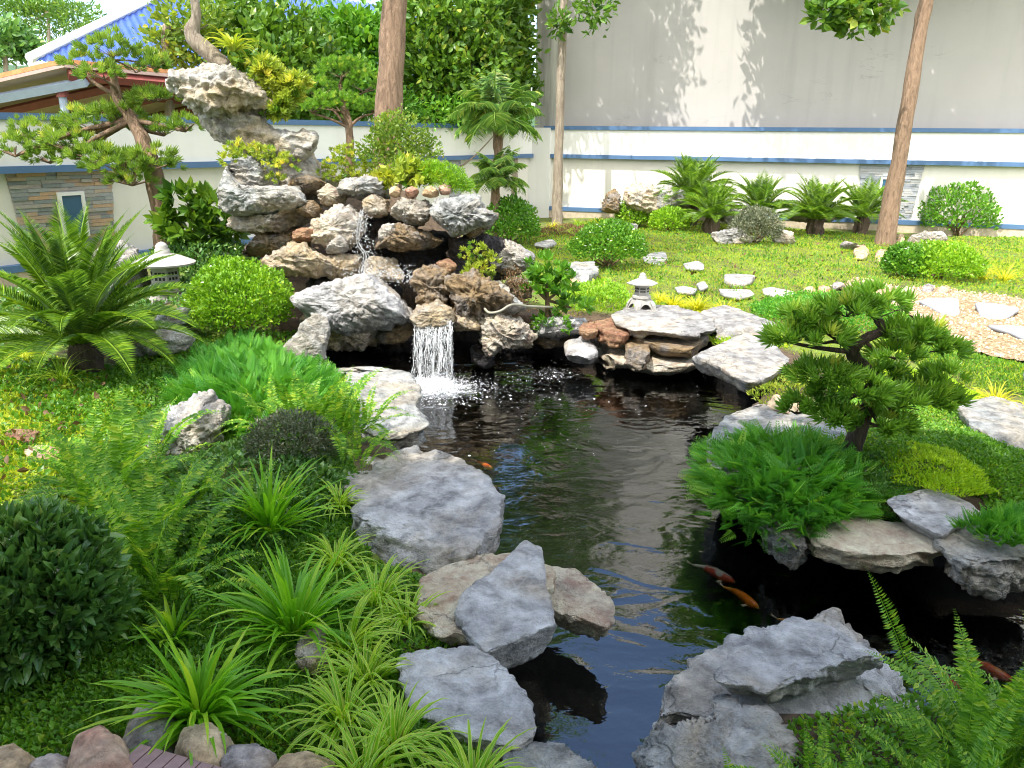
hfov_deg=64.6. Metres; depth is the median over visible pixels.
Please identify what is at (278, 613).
strappy plant
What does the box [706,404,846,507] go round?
rock
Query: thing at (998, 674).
koi
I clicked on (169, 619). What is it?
strappy plant
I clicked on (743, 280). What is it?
stepping stone
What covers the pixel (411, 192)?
rock
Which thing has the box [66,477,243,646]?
fern
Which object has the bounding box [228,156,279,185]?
rock
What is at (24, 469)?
fallen leaves
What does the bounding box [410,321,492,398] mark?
waterfall
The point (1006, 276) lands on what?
yellow grass
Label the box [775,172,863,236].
cycad
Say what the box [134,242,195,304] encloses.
stone lantern
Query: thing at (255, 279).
round bush
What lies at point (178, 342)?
rock
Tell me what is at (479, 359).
rock
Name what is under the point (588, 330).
rock
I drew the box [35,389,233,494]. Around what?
fern
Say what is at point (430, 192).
rock
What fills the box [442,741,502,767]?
groundcover
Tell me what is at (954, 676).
fern
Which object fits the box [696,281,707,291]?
stepping stone
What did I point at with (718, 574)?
koi
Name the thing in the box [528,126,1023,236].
garden wall
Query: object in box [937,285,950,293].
rock
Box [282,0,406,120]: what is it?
tree
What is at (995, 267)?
grass patch
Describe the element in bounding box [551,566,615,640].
rock
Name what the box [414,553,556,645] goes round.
rock
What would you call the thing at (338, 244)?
rock
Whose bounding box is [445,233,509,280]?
rock
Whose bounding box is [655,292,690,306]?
yellow grass
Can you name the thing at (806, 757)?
fern
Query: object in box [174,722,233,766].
boulder
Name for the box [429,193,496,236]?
rock
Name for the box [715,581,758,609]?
koi
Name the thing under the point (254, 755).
boulder
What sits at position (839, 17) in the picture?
tree
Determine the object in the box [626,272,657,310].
stone lantern
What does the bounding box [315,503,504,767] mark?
groundcover
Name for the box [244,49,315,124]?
shrub
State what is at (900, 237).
rock
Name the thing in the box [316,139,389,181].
shrub
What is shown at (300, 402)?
fern
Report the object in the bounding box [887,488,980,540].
rock
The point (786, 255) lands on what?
groundcover
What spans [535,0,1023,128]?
building
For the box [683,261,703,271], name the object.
stepping stone
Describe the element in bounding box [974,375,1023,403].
yellow grass
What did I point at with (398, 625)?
spider grass
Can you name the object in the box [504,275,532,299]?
rock
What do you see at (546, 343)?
rock
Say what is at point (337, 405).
fern
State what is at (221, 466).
fern
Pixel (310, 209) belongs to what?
rock
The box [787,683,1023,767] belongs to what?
groundcover
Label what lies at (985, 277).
yellow grass
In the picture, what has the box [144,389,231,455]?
rock
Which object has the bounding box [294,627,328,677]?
rock
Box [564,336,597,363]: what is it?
rock
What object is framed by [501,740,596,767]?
rock
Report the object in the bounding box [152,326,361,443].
juniper
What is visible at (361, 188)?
rock
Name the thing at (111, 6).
sky
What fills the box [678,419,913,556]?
juniper
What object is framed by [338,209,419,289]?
cascade
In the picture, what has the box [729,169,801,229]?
cycad
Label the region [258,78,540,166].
tree
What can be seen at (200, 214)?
shrub
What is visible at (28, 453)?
rock
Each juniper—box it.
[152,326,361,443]
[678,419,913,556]
[945,499,1023,547]
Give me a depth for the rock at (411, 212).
9.20 m
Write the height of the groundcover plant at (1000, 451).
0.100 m
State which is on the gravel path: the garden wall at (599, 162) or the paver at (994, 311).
the paver at (994, 311)
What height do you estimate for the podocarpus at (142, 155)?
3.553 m
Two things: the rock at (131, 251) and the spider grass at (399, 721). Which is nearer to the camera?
the spider grass at (399, 721)
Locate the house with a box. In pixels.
[25,0,437,121]
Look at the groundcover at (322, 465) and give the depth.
4.82 m
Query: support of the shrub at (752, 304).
on the ground at (596, 494)
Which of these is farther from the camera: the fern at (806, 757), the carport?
the carport
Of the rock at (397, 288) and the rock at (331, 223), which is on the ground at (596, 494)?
the rock at (397, 288)
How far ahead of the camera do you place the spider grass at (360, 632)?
3.55 m
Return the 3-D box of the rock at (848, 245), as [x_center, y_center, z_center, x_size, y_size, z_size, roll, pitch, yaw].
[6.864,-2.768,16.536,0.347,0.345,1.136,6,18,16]
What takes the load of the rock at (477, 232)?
on the rock at (496, 244)
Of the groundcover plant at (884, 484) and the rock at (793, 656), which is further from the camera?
the groundcover plant at (884, 484)
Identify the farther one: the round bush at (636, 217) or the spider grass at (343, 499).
the round bush at (636, 217)
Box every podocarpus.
[0,22,205,247]
[297,51,377,177]
[753,276,978,452]
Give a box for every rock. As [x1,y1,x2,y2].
[4,429,39,443]
[25,445,59,459]
[89,240,151,288]
[123,320,195,356]
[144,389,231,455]
[154,307,196,328]
[165,61,339,207]
[217,166,306,216]
[226,200,309,234]
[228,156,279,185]
[242,226,311,256]
[260,241,338,278]
[283,313,330,363]
[288,175,326,196]
[290,273,412,335]
[292,227,312,242]
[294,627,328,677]
[295,200,322,218]
[299,315,381,351]
[305,277,403,295]
[309,203,366,250]
[317,183,346,207]
[326,235,349,253]
[326,253,363,279]
[336,174,389,200]
[338,366,429,450]
[341,445,504,574]
[342,331,450,383]
[345,212,450,282]
[362,194,389,217]
[363,255,404,282]
[374,222,442,252]
[376,322,416,344]
[378,223,395,240]
[389,186,400,197]
[390,197,431,226]
[396,646,536,754]
[405,186,418,198]
[409,263,451,305]
[409,299,455,331]
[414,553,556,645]
[422,186,438,197]
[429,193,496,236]
[436,258,456,272]
[438,183,451,194]
[444,267,513,320]
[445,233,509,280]
[452,314,480,331]
[454,540,556,669]
[465,208,498,238]
[470,341,494,368]
[478,312,537,357]
[480,344,554,382]
[490,239,535,276]
[494,280,525,313]
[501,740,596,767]
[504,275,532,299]
[530,316,586,340]
[533,336,573,348]
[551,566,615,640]
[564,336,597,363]
[567,261,598,284]
[578,320,597,339]
[594,317,629,347]
[597,342,697,375]
[601,188,620,213]
[611,305,717,341]
[623,182,659,212]
[624,335,649,370]
[631,694,799,767]
[633,334,709,357]
[652,607,919,729]
[656,184,688,209]
[692,333,788,392]
[701,305,776,339]
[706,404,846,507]
[710,227,753,245]
[713,616,882,703]
[719,209,754,224]
[758,513,810,569]
[767,394,799,413]
[772,230,795,244]
[788,201,842,222]
[803,286,815,294]
[805,516,943,573]
[817,285,830,292]
[832,281,844,290]
[840,241,860,251]
[853,244,870,260]
[875,249,884,261]
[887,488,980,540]
[896,233,904,241]
[907,231,947,243]
[922,283,933,291]
[932,525,1023,600]
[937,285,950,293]
[957,396,1023,449]
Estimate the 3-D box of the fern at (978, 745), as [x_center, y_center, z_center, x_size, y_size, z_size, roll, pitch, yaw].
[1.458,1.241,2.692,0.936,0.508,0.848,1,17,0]
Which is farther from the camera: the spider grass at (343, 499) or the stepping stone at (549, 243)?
the stepping stone at (549, 243)
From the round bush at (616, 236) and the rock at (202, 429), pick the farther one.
the round bush at (616, 236)
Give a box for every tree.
[0,0,106,61]
[0,12,54,71]
[131,0,238,115]
[184,0,230,64]
[203,0,345,119]
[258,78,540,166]
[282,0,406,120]
[358,0,533,134]
[373,0,406,186]
[451,0,550,195]
[544,0,620,224]
[799,0,933,246]
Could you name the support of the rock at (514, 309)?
on the rock at (499, 331)
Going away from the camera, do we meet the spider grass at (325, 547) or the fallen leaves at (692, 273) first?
the spider grass at (325, 547)
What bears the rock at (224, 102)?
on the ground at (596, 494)
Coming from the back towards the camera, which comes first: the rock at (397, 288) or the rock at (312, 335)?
the rock at (397, 288)
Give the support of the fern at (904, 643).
on the ground at (596, 494)
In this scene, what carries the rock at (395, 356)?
on the ground at (596, 494)
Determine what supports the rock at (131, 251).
on the ground at (596, 494)
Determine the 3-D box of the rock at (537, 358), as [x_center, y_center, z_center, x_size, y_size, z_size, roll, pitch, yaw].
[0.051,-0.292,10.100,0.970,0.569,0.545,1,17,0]
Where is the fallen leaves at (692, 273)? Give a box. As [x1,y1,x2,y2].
[551,233,1010,301]
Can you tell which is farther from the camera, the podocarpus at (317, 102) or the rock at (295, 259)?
the podocarpus at (317, 102)
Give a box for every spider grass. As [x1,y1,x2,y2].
[14,352,103,393]
[270,643,406,766]
[278,590,412,684]
[289,691,438,767]
[291,527,378,579]
[297,624,414,703]
[314,478,368,523]
[322,553,428,630]
[322,678,476,767]
[362,582,450,642]
[396,717,535,767]
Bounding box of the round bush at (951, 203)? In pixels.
[917,180,1003,235]
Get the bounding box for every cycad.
[0,193,212,381]
[651,150,740,227]
[672,175,748,235]
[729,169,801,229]
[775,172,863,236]
[834,174,910,234]
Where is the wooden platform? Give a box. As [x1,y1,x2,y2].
[129,744,221,767]
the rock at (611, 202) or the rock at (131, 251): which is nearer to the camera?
the rock at (131, 251)
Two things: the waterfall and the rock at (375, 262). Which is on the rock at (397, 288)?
the rock at (375, 262)
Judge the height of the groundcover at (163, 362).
0.221 m
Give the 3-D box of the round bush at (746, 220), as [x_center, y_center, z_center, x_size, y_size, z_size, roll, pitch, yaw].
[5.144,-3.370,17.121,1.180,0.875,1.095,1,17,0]
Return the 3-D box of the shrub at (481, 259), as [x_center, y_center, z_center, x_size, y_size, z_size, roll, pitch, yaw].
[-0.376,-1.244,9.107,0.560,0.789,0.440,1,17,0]
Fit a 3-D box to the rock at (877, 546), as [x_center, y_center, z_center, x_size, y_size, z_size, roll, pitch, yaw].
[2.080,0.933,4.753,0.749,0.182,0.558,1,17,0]
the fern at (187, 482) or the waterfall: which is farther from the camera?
the waterfall
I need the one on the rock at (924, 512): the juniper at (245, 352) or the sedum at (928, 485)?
the sedum at (928, 485)
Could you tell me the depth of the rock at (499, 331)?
8.86 m
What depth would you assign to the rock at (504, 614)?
3.75 m
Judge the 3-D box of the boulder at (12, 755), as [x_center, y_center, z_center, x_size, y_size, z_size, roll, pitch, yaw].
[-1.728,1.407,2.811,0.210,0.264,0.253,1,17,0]
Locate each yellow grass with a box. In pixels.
[651,292,667,302]
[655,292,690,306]
[678,293,714,311]
[709,298,741,309]
[973,269,997,281]
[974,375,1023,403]
[986,265,1022,282]
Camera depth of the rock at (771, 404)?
6.36 m
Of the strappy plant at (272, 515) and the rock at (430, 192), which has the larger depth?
the rock at (430, 192)
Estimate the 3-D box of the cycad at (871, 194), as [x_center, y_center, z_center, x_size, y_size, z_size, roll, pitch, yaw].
[8.275,-4.224,19.095,2.052,1.424,2.060,1,17,0]
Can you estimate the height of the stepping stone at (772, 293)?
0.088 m
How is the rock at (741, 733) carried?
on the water
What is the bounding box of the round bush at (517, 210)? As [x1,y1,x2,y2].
[485,193,540,242]
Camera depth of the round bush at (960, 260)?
12.88 m
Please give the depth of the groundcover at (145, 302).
9.08 m
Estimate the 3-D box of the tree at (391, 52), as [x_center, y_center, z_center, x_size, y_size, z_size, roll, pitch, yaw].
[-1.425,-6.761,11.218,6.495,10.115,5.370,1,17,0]
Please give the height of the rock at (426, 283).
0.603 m
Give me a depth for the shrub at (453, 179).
9.31 m
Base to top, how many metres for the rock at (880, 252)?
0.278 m
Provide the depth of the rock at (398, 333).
8.87 m
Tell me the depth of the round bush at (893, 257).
13.03 m
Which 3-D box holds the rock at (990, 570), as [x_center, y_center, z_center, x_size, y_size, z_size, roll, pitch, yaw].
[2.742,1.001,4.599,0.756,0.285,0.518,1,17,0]
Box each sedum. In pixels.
[708,333,793,347]
[831,366,985,413]
[877,440,992,493]
[911,471,998,496]
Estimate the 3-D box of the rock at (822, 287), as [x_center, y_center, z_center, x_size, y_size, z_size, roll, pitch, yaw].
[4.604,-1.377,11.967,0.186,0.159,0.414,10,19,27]
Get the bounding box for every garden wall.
[0,112,533,287]
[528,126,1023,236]
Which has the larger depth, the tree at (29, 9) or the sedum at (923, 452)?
the tree at (29, 9)
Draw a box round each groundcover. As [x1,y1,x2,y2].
[0,270,239,352]
[0,355,171,502]
[0,443,475,767]
[28,329,345,442]
[79,429,354,597]
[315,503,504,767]
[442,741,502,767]
[516,217,1023,319]
[703,398,1023,512]
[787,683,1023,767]
[875,312,1023,397]
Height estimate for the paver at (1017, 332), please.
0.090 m
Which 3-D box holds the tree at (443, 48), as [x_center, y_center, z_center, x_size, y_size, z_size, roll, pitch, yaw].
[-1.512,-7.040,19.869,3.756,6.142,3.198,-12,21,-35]
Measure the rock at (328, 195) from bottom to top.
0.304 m
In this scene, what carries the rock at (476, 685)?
on the ground at (596, 494)
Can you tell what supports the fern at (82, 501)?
on the ground at (596, 494)
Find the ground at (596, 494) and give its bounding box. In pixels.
[0,186,1023,767]
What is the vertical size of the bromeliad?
0.383 m
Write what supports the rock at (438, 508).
on the ground at (596, 494)
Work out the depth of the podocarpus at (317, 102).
12.88 m
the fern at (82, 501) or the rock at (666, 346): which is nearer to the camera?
the fern at (82, 501)
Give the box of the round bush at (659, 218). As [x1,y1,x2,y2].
[648,204,692,231]
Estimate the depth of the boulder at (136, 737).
2.96 m
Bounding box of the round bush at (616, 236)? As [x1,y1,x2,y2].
[564,217,648,268]
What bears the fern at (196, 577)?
on the ground at (596, 494)
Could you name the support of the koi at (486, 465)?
in the water
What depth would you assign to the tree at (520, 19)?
20.64 m
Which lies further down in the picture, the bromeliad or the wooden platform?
the wooden platform
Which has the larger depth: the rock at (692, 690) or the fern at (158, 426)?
the fern at (158, 426)
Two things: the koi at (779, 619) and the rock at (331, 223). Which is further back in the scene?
the rock at (331, 223)
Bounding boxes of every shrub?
[143,175,250,262]
[149,236,259,277]
[216,135,301,183]
[241,406,339,469]
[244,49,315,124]
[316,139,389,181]
[354,103,444,191]
[370,150,444,189]
[414,158,476,193]
[456,239,502,280]
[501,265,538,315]
[518,248,596,334]
[749,296,786,317]
[753,288,909,331]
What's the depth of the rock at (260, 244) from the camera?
9.65 m
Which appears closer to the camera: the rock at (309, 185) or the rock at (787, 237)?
the rock at (309, 185)
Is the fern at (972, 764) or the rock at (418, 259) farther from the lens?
the rock at (418, 259)
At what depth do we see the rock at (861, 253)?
15.30 m
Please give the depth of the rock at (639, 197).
19.68 m
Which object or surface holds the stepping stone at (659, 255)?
on the ground at (596, 494)
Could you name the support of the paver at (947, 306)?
on the gravel path
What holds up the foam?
on the water
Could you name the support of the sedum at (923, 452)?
on the ground at (596, 494)
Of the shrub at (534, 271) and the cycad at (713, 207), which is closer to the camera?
the shrub at (534, 271)
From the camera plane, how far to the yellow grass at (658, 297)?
11.27 m
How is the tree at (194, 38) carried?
on the rock at (224, 102)
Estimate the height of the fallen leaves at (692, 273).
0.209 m
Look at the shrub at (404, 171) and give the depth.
9.35 m
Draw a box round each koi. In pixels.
[473,459,492,470]
[683,560,734,584]
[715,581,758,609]
[769,614,783,620]
[916,658,960,691]
[949,651,1011,682]
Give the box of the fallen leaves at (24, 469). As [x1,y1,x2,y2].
[0,353,156,493]
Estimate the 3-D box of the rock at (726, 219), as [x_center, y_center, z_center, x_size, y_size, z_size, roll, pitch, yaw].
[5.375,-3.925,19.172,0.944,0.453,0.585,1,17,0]
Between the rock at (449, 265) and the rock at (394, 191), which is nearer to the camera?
the rock at (449, 265)
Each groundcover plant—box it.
[518,223,585,240]
[566,277,629,311]
[746,373,809,403]
[846,433,921,496]
[918,423,1023,512]
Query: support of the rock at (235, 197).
on the rock at (280, 221)
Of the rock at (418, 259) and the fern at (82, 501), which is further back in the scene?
the rock at (418, 259)
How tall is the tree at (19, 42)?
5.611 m
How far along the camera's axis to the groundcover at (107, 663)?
3.37 m
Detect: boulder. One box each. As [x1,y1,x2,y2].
[0,743,34,767]
[29,753,68,767]
[66,725,132,767]
[122,700,178,753]
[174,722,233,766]
[219,743,277,767]
[273,751,336,767]
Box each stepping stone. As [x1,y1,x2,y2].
[534,239,556,248]
[642,252,667,265]
[675,286,696,295]
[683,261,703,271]
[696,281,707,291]
[719,289,753,300]
[724,274,754,288]
[762,287,795,297]
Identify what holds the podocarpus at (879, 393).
on the ground at (596, 494)
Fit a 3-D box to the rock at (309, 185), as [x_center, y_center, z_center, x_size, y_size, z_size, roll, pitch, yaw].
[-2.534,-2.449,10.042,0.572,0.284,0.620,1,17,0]
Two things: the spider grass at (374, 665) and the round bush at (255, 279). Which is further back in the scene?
the round bush at (255, 279)
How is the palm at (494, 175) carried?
on the ground at (596, 494)
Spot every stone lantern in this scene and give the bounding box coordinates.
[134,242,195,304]
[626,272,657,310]
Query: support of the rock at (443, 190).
on the rock at (459, 216)
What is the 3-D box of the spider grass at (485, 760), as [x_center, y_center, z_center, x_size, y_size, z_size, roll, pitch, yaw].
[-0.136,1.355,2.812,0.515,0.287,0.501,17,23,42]
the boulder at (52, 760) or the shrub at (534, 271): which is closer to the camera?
the boulder at (52, 760)
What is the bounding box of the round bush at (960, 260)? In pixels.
[896,238,991,279]
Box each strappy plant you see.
[65,616,307,766]
[106,591,225,655]
[174,447,354,557]
[191,534,391,687]
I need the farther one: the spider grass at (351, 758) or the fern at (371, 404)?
the fern at (371, 404)
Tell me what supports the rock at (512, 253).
on the rock at (524, 296)
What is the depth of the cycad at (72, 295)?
7.18 m
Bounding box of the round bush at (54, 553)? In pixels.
[0,493,145,691]
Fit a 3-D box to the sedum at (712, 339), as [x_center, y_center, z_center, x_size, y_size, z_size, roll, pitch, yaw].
[2.663,-0.525,9.095,0.936,0.104,0.923,1,17,0]
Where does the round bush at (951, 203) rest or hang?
on the ground at (596, 494)
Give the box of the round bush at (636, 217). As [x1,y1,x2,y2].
[614,199,651,225]
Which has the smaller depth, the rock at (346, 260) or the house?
the rock at (346, 260)
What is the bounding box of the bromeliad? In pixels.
[201,24,264,57]
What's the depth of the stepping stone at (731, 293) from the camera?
11.50 m
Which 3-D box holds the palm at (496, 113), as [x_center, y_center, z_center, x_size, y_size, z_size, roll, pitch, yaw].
[-0.353,-4.683,16.809,2.097,3.450,2.106,1,17,0]
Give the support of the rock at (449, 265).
on the rock at (426, 283)
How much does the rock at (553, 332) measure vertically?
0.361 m
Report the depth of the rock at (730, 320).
9.31 m
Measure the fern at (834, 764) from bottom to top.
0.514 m
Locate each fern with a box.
[0,434,169,522]
[2,384,208,545]
[9,398,179,503]
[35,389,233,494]
[46,441,252,565]
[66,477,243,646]
[108,478,276,608]
[123,441,256,525]
[184,452,304,548]
[210,374,366,448]
[216,374,316,436]
[243,368,407,473]
[311,415,399,480]
[317,378,420,445]
[722,745,783,767]
[729,722,875,767]
[798,733,941,767]
[844,661,1023,767]
[861,614,1023,767]
[864,564,918,694]
[906,726,1023,767]
[912,614,1023,747]
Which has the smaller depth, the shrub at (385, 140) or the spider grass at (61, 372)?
the spider grass at (61, 372)
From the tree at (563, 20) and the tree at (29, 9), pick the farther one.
the tree at (29, 9)
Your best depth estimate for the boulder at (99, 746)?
2.76 m
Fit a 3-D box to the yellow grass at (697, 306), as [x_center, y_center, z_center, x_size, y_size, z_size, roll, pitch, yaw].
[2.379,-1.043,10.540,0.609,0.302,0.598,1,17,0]
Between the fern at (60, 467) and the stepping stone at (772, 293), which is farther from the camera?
the stepping stone at (772, 293)
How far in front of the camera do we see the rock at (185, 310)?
8.34 m
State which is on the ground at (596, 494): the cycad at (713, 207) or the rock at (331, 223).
the cycad at (713, 207)
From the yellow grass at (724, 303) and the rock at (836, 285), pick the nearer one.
the yellow grass at (724, 303)
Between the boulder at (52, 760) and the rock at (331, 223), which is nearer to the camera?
the boulder at (52, 760)
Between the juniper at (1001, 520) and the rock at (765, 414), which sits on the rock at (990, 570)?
the juniper at (1001, 520)
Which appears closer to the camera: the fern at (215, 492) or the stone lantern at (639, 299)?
the fern at (215, 492)
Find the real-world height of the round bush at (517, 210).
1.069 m
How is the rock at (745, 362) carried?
on the ground at (596, 494)
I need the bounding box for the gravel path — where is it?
[840,279,1023,360]
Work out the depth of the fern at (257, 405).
6.00 m
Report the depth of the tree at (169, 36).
15.40 m
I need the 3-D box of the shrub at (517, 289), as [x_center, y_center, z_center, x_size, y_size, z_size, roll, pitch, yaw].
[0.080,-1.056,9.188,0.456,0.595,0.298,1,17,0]
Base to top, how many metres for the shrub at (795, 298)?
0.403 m
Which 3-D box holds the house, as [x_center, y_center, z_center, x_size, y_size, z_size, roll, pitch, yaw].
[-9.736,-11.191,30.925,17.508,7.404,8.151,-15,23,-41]
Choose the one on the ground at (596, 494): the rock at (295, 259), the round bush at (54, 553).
the round bush at (54, 553)
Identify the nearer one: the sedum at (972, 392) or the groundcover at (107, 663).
the groundcover at (107, 663)
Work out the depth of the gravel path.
10.06 m
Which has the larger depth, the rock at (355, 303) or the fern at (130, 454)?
the rock at (355, 303)
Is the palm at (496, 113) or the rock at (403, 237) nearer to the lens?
the rock at (403, 237)
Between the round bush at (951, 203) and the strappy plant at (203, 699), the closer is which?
the strappy plant at (203, 699)
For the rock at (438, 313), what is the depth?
8.52 m
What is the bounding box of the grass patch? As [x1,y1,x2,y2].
[969,258,1023,277]
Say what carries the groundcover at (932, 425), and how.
on the ground at (596, 494)
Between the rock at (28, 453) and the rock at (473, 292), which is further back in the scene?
the rock at (473, 292)
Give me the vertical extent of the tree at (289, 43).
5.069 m
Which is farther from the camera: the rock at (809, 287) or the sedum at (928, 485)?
the rock at (809, 287)
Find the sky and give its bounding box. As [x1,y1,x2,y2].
[1,0,536,105]
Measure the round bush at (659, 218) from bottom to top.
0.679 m
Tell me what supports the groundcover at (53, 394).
on the ground at (596, 494)
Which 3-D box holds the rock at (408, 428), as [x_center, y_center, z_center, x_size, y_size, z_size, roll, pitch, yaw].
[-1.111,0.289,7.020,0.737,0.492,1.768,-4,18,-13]
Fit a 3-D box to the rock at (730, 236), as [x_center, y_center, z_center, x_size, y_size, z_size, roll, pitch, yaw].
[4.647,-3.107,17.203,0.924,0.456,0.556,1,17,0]
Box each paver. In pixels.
[919,298,959,315]
[975,302,1018,319]
[988,325,1023,339]
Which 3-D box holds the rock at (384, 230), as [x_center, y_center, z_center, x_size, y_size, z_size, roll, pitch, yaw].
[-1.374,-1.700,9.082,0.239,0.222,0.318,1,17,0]
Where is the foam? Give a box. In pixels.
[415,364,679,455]
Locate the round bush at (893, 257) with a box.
[878,240,930,278]
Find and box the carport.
[0,59,292,116]
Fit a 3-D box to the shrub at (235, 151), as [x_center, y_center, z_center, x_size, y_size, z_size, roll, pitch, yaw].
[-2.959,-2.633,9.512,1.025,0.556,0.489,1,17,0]
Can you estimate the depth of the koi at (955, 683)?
4.03 m
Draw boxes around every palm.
[445,67,545,234]
[460,145,530,236]
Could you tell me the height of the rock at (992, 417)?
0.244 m
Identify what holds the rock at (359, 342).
on the ground at (596, 494)
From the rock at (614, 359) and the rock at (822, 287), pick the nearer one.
the rock at (614, 359)
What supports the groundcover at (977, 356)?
on the ground at (596, 494)
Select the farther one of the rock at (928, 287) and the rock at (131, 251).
the rock at (928, 287)
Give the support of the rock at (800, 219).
on the ground at (596, 494)
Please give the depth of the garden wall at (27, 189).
13.21 m
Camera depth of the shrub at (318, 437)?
5.16 m
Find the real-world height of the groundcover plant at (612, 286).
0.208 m
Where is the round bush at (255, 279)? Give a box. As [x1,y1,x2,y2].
[179,253,295,331]
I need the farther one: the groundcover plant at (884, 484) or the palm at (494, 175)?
the palm at (494, 175)
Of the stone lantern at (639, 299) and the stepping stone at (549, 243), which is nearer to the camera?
the stone lantern at (639, 299)
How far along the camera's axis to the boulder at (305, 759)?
2.77 m
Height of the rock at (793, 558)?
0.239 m
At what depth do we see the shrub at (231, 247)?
10.68 m
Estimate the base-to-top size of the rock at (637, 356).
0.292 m
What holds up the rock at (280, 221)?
on the rock at (260, 244)
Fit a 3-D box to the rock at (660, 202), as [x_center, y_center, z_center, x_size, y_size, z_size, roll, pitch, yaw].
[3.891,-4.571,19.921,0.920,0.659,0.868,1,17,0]
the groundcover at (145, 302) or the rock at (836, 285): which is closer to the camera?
the groundcover at (145, 302)
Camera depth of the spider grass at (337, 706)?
3.11 m
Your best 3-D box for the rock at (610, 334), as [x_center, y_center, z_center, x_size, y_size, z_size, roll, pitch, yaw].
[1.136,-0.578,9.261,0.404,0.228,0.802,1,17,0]
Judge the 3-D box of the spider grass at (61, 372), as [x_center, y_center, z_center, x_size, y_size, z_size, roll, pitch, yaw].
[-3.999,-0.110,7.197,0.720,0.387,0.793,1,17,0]
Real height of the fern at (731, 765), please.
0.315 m
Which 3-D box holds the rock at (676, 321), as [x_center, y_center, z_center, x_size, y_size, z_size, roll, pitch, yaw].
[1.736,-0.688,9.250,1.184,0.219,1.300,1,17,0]
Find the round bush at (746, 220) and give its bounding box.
[726,203,785,244]
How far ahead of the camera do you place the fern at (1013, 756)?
2.94 m
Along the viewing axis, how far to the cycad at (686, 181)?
19.68 m
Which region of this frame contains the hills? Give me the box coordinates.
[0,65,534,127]
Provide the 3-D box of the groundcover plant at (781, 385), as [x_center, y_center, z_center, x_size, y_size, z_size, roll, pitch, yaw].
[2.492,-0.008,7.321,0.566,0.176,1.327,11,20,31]
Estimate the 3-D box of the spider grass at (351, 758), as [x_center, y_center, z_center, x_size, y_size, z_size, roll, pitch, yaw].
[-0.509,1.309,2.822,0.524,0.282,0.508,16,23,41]
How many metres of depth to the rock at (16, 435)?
5.98 m
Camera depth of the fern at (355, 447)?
5.33 m
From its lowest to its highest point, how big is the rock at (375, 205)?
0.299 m
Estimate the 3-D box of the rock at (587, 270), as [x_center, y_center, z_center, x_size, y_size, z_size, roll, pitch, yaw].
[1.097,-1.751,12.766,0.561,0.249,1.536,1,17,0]
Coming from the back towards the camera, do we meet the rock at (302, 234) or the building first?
the building
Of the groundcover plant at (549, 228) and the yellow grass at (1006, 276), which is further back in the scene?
the groundcover plant at (549, 228)
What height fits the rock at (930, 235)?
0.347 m
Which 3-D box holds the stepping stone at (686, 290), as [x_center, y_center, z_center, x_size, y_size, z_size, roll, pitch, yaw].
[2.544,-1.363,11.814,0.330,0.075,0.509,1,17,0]
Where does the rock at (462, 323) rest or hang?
on the rock at (499, 331)
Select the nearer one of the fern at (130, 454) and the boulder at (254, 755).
the boulder at (254, 755)

